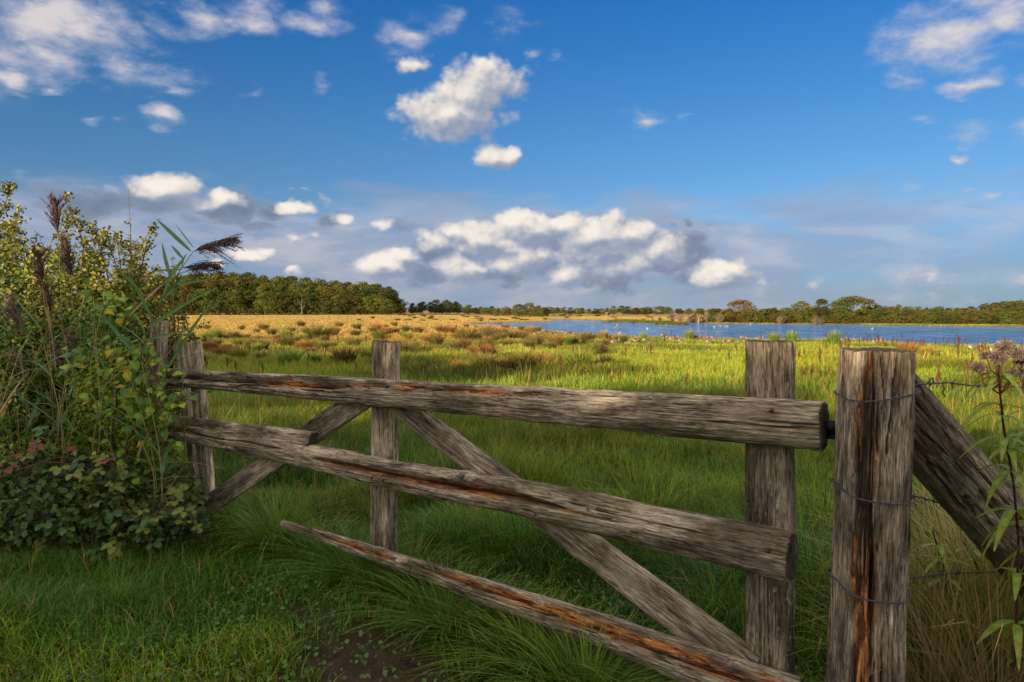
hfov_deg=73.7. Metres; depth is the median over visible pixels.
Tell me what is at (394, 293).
oak tree
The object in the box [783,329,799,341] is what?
rush tussock
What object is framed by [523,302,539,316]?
oak tree
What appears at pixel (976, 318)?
scrub bush
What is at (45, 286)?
reed
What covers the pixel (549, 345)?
rush tussock
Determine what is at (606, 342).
rush tussock
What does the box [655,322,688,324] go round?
island
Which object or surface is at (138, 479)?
vine
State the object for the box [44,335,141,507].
reed
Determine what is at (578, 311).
oak tree
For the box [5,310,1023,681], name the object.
ground
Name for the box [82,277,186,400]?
vine
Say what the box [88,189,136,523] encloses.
reed
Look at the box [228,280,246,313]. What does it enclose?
oak tree
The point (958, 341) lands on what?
dock plant
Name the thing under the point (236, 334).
rush tussock
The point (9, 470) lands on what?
bramble
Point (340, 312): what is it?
understorey bush
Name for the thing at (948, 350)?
pasture turf
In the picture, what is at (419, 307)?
oak tree
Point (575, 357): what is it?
rush tussock
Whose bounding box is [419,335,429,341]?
rush tussock
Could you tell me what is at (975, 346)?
goose
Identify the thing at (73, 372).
reed
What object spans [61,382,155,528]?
reed
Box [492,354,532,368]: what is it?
rush tussock
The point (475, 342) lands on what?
rush tussock
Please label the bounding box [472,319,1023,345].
lake water
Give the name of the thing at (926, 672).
straw grass tuft
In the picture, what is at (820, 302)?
bank tree
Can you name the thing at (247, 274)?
oak tree
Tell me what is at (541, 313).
oak tree
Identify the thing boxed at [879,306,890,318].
scrub bush
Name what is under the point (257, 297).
oak tree
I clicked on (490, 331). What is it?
rush tussock
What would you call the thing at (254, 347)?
rush tussock
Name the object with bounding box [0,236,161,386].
bush
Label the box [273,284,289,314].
oak tree
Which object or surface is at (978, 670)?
straw grass tuft
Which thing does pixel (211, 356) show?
rush tussock
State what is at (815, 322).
bare bush
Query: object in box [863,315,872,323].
scrub bush
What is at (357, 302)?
oak tree
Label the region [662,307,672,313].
oak tree
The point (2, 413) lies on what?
reed
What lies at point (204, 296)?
oak tree
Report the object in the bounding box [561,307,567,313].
oak tree
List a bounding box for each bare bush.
[666,310,676,320]
[675,313,684,321]
[684,314,693,322]
[714,314,725,322]
[776,316,785,323]
[810,316,819,324]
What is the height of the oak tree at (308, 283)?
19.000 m
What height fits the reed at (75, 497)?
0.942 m
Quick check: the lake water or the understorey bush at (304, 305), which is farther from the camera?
the understorey bush at (304, 305)
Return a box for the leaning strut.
[913,374,1023,598]
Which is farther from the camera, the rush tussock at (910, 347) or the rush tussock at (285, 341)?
the rush tussock at (285, 341)
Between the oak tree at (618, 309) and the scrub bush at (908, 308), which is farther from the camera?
the oak tree at (618, 309)
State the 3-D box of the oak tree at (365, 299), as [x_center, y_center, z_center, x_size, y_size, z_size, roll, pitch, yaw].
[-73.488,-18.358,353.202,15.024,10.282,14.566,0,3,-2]
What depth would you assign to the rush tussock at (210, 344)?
40.36 m
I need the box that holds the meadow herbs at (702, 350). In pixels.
[590,339,857,365]
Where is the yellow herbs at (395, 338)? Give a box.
[386,330,451,341]
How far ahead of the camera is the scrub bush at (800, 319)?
174.43 m
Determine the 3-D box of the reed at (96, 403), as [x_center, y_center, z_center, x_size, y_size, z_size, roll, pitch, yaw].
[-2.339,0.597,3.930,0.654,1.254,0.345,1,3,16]
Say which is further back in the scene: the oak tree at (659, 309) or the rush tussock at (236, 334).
the oak tree at (659, 309)
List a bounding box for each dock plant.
[685,371,688,390]
[818,347,822,360]
[955,334,960,349]
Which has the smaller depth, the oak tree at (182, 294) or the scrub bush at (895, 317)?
the scrub bush at (895, 317)
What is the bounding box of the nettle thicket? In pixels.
[0,288,203,542]
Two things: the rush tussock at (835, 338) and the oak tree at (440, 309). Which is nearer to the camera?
the rush tussock at (835, 338)
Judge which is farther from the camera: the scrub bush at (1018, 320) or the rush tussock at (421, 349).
the scrub bush at (1018, 320)
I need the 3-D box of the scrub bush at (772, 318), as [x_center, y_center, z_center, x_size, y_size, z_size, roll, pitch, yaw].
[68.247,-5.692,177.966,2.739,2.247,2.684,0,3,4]
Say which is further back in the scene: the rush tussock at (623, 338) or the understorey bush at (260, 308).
the understorey bush at (260, 308)
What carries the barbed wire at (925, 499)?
attached to the leaning strut
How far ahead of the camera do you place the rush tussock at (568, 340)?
59.48 m
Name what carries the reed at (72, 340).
on the ground at (405, 666)
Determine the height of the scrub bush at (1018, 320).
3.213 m
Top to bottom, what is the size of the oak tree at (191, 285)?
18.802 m
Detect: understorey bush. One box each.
[175,304,187,314]
[186,304,198,314]
[210,302,225,314]
[222,305,233,314]
[238,307,247,314]
[256,306,267,314]
[273,305,287,314]
[290,302,306,314]
[306,303,316,314]
[319,307,330,314]
[324,305,341,314]
[335,303,346,314]
[347,307,357,314]
[369,303,379,314]
[379,306,393,314]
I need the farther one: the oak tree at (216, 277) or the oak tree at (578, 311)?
the oak tree at (578, 311)
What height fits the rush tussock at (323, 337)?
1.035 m
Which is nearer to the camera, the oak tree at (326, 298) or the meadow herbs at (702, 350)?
the meadow herbs at (702, 350)
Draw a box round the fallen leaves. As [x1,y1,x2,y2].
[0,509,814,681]
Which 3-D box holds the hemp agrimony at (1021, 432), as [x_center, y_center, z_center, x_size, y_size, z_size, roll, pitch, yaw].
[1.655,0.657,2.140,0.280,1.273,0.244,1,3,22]
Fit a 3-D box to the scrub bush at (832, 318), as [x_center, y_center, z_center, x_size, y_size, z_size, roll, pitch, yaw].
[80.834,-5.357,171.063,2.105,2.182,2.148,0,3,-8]
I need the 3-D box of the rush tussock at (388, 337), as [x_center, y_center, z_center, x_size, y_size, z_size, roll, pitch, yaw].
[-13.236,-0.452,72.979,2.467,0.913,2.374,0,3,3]
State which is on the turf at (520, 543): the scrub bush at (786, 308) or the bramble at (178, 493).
the bramble at (178, 493)
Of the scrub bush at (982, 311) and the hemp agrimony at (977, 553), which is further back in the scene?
the scrub bush at (982, 311)
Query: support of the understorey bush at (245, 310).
on the ground at (405, 666)
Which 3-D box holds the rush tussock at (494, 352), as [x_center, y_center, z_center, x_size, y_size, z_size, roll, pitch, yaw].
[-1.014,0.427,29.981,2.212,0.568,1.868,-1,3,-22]
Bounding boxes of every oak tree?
[162,291,182,313]
[175,280,206,313]
[175,290,191,313]
[180,288,203,313]
[185,273,201,295]
[186,288,214,314]
[196,273,214,313]
[199,273,228,314]
[200,279,224,313]
[201,290,226,314]
[213,280,232,311]
[214,290,234,310]
[219,272,244,313]
[220,276,246,314]
[220,289,251,312]
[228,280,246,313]
[232,290,259,314]
[233,277,256,314]
[239,272,261,285]
[244,283,263,314]
[244,290,270,314]
[247,278,268,314]
[254,283,280,311]
[255,291,279,312]
[257,275,271,313]
[267,292,295,314]
[269,276,286,313]
[269,277,289,314]
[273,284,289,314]
[283,292,303,313]
[284,276,297,293]
[284,280,305,311]
[286,284,304,313]
[290,292,317,314]
[297,286,321,302]
[298,277,312,283]
[302,281,315,314]
[304,293,325,313]
[308,286,337,309]
[311,278,327,288]
[314,283,329,314]
[315,294,336,314]
[325,280,344,288]
[325,295,349,311]
[328,288,353,312]
[332,283,345,299]
[339,295,361,314]
[342,288,362,313]
[343,281,353,288]
[346,285,364,296]
[349,281,368,313]
[349,296,370,314]
[356,288,376,314]
[358,296,379,313]
[365,284,381,314]
[369,297,392,314]
[370,292,397,314]
[374,283,385,291]
[378,299,398,313]
[382,286,398,301]
[383,288,399,304]
[393,299,408,314]
[397,303,407,313]
[407,305,416,312]
[414,303,423,313]
[420,301,426,312]
[425,302,435,313]
[428,299,442,313]
[436,303,444,312]
[441,300,452,313]
[443,302,455,313]
[455,304,464,312]
[462,306,471,313]
[480,307,487,314]
[492,308,500,316]
[500,306,511,316]
[511,304,527,316]
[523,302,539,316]
[532,305,543,316]
[541,307,549,315]
[551,307,561,314]
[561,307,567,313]
[567,308,575,313]
[574,308,581,314]
[608,306,617,314]
[616,305,625,314]
[622,306,634,313]
[630,308,641,314]
[639,307,650,313]
[652,306,665,314]
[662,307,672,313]
[683,308,693,313]
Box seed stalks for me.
[176,362,1023,625]
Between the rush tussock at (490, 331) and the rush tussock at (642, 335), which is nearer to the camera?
the rush tussock at (642, 335)
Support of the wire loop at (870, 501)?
attached to the gate post at (874, 451)
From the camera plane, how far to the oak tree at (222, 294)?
349.97 m
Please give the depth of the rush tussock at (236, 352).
27.28 m
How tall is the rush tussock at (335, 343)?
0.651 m
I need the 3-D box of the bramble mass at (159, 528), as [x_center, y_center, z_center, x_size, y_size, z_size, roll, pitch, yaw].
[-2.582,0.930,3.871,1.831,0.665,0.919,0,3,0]
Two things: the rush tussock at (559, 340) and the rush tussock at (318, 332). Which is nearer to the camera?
the rush tussock at (559, 340)
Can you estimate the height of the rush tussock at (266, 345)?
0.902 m
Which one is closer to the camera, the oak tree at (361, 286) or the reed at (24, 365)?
the reed at (24, 365)
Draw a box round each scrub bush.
[740,312,752,322]
[750,311,766,322]
[751,316,761,322]
[757,310,771,322]
[769,315,778,322]
[777,307,789,321]
[777,311,791,322]
[784,314,797,322]
[786,310,805,322]
[794,314,803,322]
[797,311,810,322]
[808,314,819,322]
[820,315,830,322]
[830,316,838,322]
[836,314,847,323]
[847,314,857,323]
[853,316,862,323]
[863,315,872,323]
[865,305,882,322]
[868,309,884,322]
[871,314,881,323]
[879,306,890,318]
[880,309,896,323]
[880,315,892,323]
[889,315,900,323]
[896,304,909,322]
[896,315,910,323]
[899,310,917,323]
[904,306,921,317]
[907,315,916,323]
[911,311,924,323]
[916,314,927,323]
[921,307,931,317]
[924,311,935,323]
[924,315,936,323]
[930,311,947,323]
[935,316,946,323]
[940,316,952,323]
[943,310,956,323]
[952,309,969,322]
[952,315,961,323]
[960,316,968,323]
[963,308,979,322]
[966,314,978,323]
[971,303,992,321]
[971,313,987,323]
[973,309,989,323]
[979,313,991,323]
[984,311,999,323]
[989,314,1000,323]
[990,308,1010,321]
[997,312,1012,324]
[999,311,1023,324]
[1005,306,1022,323]
[1010,312,1023,324]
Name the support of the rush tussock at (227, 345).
on the ground at (405, 666)
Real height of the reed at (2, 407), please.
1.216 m
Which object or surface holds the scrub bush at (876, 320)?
on the ground at (405, 666)
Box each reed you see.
[0,292,55,487]
[0,297,113,503]
[0,309,37,423]
[0,331,55,429]
[0,336,15,420]
[0,346,47,454]
[0,355,22,427]
[0,370,29,520]
[1,331,103,506]
[1,393,57,503]
[2,389,98,503]
[3,350,59,449]
[4,306,93,446]
[4,349,65,449]
[4,388,97,497]
[4,408,75,503]
[9,373,72,503]
[10,278,85,402]
[14,243,91,499]
[17,312,72,498]
[20,339,108,504]
[27,416,94,499]
[38,285,168,519]
[40,190,118,480]
[43,338,143,507]
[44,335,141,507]
[45,232,108,499]
[47,322,128,502]
[49,285,110,499]
[52,317,125,507]
[54,325,103,509]
[55,365,200,500]
[57,322,175,468]
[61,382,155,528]
[68,345,145,478]
[83,365,166,498]
[86,378,210,492]
[86,397,193,535]
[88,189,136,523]
[88,219,245,529]
[101,340,169,494]
[111,260,229,521]
[112,362,207,523]
[133,394,222,523]
[160,292,214,525]
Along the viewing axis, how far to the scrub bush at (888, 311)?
169.92 m
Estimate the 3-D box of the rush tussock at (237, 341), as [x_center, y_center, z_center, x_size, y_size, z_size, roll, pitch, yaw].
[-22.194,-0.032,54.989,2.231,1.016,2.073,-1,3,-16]
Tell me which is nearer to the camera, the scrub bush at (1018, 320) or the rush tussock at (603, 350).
the rush tussock at (603, 350)
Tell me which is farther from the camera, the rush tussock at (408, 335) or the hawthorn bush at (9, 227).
the rush tussock at (408, 335)
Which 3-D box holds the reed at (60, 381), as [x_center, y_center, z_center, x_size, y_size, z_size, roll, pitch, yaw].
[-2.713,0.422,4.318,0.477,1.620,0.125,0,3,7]
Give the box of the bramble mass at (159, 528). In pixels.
[0,448,227,558]
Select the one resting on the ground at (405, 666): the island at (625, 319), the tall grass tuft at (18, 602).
the tall grass tuft at (18, 602)
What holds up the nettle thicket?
on the ground at (405, 666)
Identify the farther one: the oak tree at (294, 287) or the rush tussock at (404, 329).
the oak tree at (294, 287)
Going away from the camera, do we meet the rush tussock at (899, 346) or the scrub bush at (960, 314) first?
the rush tussock at (899, 346)
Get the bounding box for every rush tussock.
[195,331,218,338]
[199,336,226,344]
[202,323,210,328]
[203,328,225,338]
[203,338,220,351]
[204,352,231,360]
[205,344,231,355]
[214,355,241,364]
[218,342,234,347]
[220,345,251,358]
[226,329,242,338]
[227,336,245,345]
[237,324,245,329]
[242,336,261,347]
[242,349,275,358]
[245,342,264,351]
[246,338,278,349]
[256,323,268,329]
[266,326,281,334]
[273,345,308,365]
[275,333,299,345]
[278,329,296,338]
[291,339,320,349]
[292,320,341,340]
[295,320,305,326]
[302,346,315,351]
[306,352,323,362]
[307,339,333,349]
[310,334,329,341]
[324,342,370,364]
[326,340,339,346]
[328,326,342,332]
[332,320,343,326]
[339,335,365,345]
[349,329,363,336]
[351,322,362,328]
[353,341,371,360]
[367,328,387,339]
[370,321,384,329]
[374,327,392,333]
[383,334,394,339]
[388,325,401,332]
[397,339,422,352]
[400,324,410,331]
[401,331,413,339]
[405,326,427,332]
[405,339,421,347]
[407,341,444,352]
[407,362,425,368]
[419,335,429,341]
[422,329,448,344]
[429,324,454,331]
[441,325,458,332]
[444,337,471,350]
[447,359,467,370]
[448,324,499,342]
[460,349,504,370]
[462,342,502,354]
[469,340,482,347]
[476,338,497,346]
[479,324,497,333]
[480,344,500,355]
[483,327,502,336]
[487,333,500,340]
[489,325,512,334]
[491,331,510,339]
[492,348,563,369]
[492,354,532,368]
[497,338,515,345]
[509,329,528,338]
[516,330,530,338]
[521,330,547,345]
[521,338,537,346]
[525,325,539,333]
[529,350,555,358]
[531,353,559,365]
[542,340,560,348]
[545,334,567,345]
[557,344,600,366]
[561,334,574,344]
[568,334,579,343]
[577,329,600,343]
[579,340,610,355]
[580,339,609,354]
[595,352,618,364]
[596,329,610,337]
[596,339,615,344]
[609,332,630,342]
[638,331,646,340]
[684,330,694,338]
[768,331,783,340]
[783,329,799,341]
[823,327,842,343]
[872,338,891,347]
[892,340,910,349]
[901,340,920,351]
[913,344,944,356]
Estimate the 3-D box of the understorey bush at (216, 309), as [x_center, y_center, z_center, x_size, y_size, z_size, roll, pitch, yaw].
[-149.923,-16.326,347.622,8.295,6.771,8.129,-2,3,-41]
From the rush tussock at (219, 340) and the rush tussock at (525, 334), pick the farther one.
the rush tussock at (525, 334)
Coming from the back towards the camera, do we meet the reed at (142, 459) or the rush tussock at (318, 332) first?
the rush tussock at (318, 332)
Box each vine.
[56,347,126,465]
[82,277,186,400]
[99,309,183,460]
[100,403,168,510]
[108,373,197,423]
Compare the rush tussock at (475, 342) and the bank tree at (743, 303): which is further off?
the bank tree at (743, 303)
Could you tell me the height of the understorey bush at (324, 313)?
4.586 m
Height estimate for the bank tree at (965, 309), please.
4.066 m
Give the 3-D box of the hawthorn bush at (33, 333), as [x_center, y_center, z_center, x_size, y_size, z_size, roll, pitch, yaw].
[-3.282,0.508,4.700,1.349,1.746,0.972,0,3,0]
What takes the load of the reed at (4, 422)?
on the ground at (405, 666)
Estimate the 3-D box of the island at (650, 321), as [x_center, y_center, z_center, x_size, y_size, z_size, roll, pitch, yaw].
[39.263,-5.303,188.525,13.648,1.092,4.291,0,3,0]
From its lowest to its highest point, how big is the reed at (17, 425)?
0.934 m
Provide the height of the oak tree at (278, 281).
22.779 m
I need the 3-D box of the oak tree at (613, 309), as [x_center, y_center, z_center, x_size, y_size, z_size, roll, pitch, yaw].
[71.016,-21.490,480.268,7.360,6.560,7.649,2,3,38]
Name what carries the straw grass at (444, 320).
on the ground at (405, 666)
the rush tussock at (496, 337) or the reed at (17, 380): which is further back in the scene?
the rush tussock at (496, 337)
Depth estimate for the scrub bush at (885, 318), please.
166.85 m
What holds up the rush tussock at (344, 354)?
on the ground at (405, 666)
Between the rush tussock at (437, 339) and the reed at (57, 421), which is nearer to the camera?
the reed at (57, 421)
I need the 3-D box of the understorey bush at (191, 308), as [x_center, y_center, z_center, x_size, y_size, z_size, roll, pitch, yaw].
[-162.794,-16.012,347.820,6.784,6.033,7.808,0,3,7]
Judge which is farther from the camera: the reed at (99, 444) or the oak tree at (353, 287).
the oak tree at (353, 287)
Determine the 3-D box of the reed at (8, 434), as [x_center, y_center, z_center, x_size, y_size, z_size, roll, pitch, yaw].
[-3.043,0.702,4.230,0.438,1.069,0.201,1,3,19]
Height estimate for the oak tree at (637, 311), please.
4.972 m
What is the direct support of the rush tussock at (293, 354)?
on the ground at (405, 666)
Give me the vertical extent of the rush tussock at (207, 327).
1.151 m
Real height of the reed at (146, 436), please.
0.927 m
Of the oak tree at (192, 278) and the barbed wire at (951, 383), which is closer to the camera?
the barbed wire at (951, 383)
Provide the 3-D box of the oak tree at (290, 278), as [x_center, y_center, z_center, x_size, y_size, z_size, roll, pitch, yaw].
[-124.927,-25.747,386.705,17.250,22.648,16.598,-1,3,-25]
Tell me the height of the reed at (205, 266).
1.694 m
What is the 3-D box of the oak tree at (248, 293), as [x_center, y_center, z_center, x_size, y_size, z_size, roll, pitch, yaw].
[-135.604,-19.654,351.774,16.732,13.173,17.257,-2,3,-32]
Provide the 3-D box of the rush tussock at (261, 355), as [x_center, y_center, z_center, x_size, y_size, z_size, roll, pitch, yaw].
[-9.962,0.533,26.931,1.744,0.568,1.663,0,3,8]
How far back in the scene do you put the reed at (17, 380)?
4.25 m
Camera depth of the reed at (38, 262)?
4.23 m
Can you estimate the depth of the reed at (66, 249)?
4.34 m
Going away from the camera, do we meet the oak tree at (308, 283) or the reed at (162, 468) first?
the reed at (162, 468)
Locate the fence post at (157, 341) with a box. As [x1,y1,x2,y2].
[143,319,168,512]
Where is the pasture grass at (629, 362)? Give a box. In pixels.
[64,348,1023,408]
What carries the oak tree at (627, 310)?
on the ground at (405, 666)
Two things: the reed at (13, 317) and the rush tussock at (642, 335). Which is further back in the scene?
the rush tussock at (642, 335)
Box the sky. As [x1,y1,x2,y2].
[0,0,1023,310]
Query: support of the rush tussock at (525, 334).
on the ground at (405, 666)
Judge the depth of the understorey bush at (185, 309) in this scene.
344.93 m
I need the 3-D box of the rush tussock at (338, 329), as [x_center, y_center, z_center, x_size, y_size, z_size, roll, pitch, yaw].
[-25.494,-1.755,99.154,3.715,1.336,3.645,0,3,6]
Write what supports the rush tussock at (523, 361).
on the ground at (405, 666)
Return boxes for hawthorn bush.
[0,180,65,361]
[0,291,128,508]
[13,191,149,495]
[72,219,216,489]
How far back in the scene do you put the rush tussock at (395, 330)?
99.05 m
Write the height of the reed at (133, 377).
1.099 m
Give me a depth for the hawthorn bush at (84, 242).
5.14 m
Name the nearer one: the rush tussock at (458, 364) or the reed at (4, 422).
the reed at (4, 422)
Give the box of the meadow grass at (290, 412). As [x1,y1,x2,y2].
[0,374,1023,520]
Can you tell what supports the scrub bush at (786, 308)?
on the ground at (405, 666)
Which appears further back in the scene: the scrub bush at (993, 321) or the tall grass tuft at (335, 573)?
the scrub bush at (993, 321)
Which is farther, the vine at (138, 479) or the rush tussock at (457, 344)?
the rush tussock at (457, 344)
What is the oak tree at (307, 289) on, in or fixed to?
on the ground at (405, 666)
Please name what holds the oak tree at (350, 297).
on the ground at (405, 666)
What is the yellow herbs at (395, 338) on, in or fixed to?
on the ground at (405, 666)
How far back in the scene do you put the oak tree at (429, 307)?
418.65 m
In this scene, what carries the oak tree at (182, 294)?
on the ground at (405, 666)
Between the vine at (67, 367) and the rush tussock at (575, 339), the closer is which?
the vine at (67, 367)
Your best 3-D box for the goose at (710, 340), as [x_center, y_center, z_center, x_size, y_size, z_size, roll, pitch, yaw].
[18.920,-0.145,64.972,0.984,0.873,0.421,0,3,9]
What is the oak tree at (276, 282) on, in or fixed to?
on the ground at (405, 666)
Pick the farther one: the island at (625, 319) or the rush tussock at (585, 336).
the island at (625, 319)
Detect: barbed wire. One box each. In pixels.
[910,567,996,583]
[911,487,1018,509]
[915,377,1021,396]
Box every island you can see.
[603,320,674,321]
[609,319,644,320]
[630,320,675,322]
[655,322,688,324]
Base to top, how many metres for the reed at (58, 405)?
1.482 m
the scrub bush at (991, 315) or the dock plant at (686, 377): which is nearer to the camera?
the dock plant at (686, 377)
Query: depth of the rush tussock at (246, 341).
43.84 m
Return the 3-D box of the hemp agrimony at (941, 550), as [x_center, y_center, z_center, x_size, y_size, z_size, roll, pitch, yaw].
[1.625,0.988,2.545,0.243,0.570,0.252,0,3,0]
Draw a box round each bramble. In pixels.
[0,426,119,489]
[0,437,46,477]
[1,481,78,564]
[1,483,61,533]
[8,474,106,560]
[18,445,126,506]
[31,456,154,563]
[57,472,164,563]
[76,550,178,574]
[96,480,205,559]
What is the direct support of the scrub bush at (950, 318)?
on the ground at (405, 666)
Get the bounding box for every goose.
[610,335,620,343]
[706,335,715,342]
[968,339,982,349]
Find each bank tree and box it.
[704,308,719,320]
[718,309,734,321]
[721,299,758,321]
[753,308,793,322]
[787,301,814,322]
[808,299,832,318]
[827,295,879,322]
[829,301,857,319]
[880,306,903,319]
[925,307,946,322]
[944,308,983,323]
[987,302,1003,316]
[995,301,1010,322]
[1001,301,1023,314]
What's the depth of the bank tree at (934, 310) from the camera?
168.74 m
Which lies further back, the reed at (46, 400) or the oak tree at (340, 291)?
the oak tree at (340, 291)
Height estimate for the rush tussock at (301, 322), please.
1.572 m
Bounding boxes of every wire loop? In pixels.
[825,569,910,603]
[830,478,915,505]
[833,386,920,402]
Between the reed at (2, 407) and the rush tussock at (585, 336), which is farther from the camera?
the rush tussock at (585, 336)
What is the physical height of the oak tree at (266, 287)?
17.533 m
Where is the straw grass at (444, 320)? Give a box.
[144,314,1023,337]
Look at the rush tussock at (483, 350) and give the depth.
29.30 m
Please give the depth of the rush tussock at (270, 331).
92.60 m
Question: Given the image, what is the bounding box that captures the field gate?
[164,340,834,681]
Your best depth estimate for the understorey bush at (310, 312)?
347.00 m
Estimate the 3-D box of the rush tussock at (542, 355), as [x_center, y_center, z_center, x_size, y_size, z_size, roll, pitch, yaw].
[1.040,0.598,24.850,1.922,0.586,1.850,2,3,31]
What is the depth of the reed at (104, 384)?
4.08 m
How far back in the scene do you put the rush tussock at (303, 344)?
44.36 m
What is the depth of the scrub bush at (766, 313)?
182.08 m
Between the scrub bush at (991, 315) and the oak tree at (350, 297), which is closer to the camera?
the scrub bush at (991, 315)
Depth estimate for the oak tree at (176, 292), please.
350.19 m
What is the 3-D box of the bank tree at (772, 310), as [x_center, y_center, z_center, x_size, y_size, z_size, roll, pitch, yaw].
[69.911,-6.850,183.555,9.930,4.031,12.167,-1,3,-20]
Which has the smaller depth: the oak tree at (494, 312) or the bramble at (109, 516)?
the bramble at (109, 516)
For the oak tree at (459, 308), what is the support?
on the ground at (405, 666)
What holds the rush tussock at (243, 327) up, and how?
on the ground at (405, 666)
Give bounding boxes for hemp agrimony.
[912,530,978,658]
[950,541,994,618]
[958,339,1023,681]
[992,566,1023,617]
[993,368,1023,666]
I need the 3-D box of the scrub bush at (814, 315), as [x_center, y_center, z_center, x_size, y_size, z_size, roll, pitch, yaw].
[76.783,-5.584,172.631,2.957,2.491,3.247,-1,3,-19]
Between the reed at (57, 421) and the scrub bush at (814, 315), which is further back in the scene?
the scrub bush at (814, 315)
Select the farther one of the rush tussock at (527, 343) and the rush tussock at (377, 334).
the rush tussock at (377, 334)
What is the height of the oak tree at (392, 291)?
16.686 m
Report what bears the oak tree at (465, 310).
on the ground at (405, 666)
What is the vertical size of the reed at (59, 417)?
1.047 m
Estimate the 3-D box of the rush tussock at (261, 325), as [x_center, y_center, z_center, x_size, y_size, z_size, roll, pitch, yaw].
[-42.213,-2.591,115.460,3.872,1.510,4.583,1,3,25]
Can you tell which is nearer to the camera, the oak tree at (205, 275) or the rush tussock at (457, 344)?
the rush tussock at (457, 344)
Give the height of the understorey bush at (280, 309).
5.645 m
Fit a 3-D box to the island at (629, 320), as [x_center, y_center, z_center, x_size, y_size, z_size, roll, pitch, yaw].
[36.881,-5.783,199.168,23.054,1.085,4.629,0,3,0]
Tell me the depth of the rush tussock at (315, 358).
23.48 m
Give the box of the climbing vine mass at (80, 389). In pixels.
[52,295,172,522]
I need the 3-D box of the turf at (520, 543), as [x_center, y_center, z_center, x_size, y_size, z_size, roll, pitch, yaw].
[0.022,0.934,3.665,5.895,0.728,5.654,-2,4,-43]
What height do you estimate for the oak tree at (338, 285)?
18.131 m
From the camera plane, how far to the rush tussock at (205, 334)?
69.71 m
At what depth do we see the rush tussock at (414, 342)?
40.89 m
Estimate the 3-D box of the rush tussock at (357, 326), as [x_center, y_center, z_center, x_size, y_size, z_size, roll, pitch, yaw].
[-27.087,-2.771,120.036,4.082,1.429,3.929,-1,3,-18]
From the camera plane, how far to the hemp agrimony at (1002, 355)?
2.01 m
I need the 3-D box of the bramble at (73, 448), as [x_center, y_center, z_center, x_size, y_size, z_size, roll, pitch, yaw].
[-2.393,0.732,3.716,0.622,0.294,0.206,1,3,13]
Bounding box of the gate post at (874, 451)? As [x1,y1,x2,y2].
[825,347,916,681]
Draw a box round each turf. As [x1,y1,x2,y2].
[0,429,1023,681]
[173,331,1023,359]
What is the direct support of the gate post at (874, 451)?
on the ground at (405, 666)
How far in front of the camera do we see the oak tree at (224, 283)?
361.50 m
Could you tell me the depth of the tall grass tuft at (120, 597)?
3.11 m
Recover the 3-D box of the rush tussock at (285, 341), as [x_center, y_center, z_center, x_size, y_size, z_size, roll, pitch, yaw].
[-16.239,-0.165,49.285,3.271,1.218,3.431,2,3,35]
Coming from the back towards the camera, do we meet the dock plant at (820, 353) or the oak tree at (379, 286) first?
the oak tree at (379, 286)
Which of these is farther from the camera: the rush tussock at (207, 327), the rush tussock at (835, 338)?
the rush tussock at (207, 327)
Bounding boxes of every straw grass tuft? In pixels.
[717,557,1023,681]
[766,555,1023,681]
[781,475,1023,681]
[789,508,1023,681]
[795,490,1023,675]
[798,473,1023,610]
[806,453,1023,639]
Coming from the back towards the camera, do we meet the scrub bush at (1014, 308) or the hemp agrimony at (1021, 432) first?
the scrub bush at (1014, 308)
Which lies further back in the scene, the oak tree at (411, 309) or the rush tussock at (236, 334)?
the oak tree at (411, 309)
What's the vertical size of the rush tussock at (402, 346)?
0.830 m
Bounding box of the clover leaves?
[0,443,949,681]
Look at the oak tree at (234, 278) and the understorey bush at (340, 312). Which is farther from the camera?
the oak tree at (234, 278)
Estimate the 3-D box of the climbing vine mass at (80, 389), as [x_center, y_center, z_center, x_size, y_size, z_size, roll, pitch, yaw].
[-2.499,0.462,4.288,0.604,1.512,0.894,-2,4,-43]
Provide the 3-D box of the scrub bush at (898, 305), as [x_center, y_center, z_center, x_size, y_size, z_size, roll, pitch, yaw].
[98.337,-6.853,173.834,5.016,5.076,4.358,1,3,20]
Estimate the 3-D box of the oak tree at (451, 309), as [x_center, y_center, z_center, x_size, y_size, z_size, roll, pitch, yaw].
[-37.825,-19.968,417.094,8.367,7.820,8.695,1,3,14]
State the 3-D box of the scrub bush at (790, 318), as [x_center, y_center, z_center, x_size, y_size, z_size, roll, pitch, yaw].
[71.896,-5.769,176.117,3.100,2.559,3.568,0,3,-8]
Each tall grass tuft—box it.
[0,541,97,586]
[0,570,124,643]
[31,567,206,631]
[132,513,271,566]
[163,487,327,542]
[165,483,368,567]
[207,508,405,578]
[236,517,456,608]
[284,527,516,623]
[312,552,566,673]
[333,563,633,681]
[394,598,690,681]
[395,581,658,681]
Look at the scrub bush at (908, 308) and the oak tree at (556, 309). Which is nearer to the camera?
the scrub bush at (908, 308)
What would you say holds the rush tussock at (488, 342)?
on the ground at (405, 666)
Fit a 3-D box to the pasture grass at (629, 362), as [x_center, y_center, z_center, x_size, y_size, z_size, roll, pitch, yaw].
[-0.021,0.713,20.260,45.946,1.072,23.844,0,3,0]
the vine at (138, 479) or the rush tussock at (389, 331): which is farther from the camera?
the rush tussock at (389, 331)
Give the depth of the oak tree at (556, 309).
481.99 m
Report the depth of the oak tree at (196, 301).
349.40 m
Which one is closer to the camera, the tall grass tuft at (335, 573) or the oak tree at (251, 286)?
the tall grass tuft at (335, 573)
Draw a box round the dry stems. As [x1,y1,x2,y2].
[0,271,219,536]
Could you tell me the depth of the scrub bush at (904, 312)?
169.01 m

